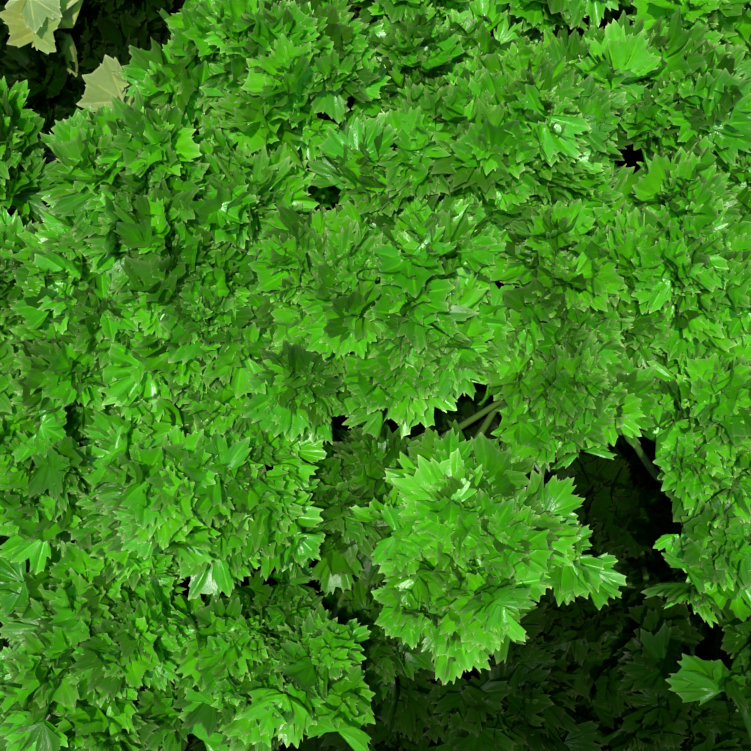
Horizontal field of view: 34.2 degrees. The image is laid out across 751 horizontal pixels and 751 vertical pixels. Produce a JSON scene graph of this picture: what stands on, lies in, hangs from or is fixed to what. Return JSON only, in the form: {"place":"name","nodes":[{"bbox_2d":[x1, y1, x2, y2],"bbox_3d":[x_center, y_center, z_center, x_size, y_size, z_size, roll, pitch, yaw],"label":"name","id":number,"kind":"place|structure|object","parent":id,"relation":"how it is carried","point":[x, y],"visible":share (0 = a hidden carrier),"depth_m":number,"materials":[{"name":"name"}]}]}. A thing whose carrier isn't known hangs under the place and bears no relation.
{"place":"outdoors","nodes":[
{"label":"outdoors","id":0,"kind":"place"},
{"bbox_2d":[6,0,603,714],"bbox_3d":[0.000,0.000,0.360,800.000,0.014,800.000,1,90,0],"label":"ground","id":1,"kind":"structure","parent":0,"point":[178,4],"depth_m":0.36,"materials":[{"name":"soil"}]},
{"bbox_2d":[0,0,132,111],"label":"leaves","id":2,"kind":"object","parent":1,"relation":"on","point":[38,23],"visible":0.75,"depth_m":0.32,"materials":[{"name":"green plant"}]},
{"bbox_2d":[2,0,695,750],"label":"branches","id":3,"kind":"object","parent":1,"relation":"on","point":[494,406],"visible":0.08,"depth_m":0.30,"materials":[{"name":"brown plant"}]},
{"bbox_2d":[0,0,750,750],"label":"foliage","id":4,"kind":"object","parent":1,"relation":"on","point":[412,504],"visible":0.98,"depth_m":0.27,"materials":[{"name":"green plant"}]},
{"bbox_2d":[0,0,750,750],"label":"leaves","id":5,"kind":"object","parent":1,"relation":"on","point":[562,680],"visible":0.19,"depth_m":0.32,"materials":[{"name":"green plant"}]}
]}

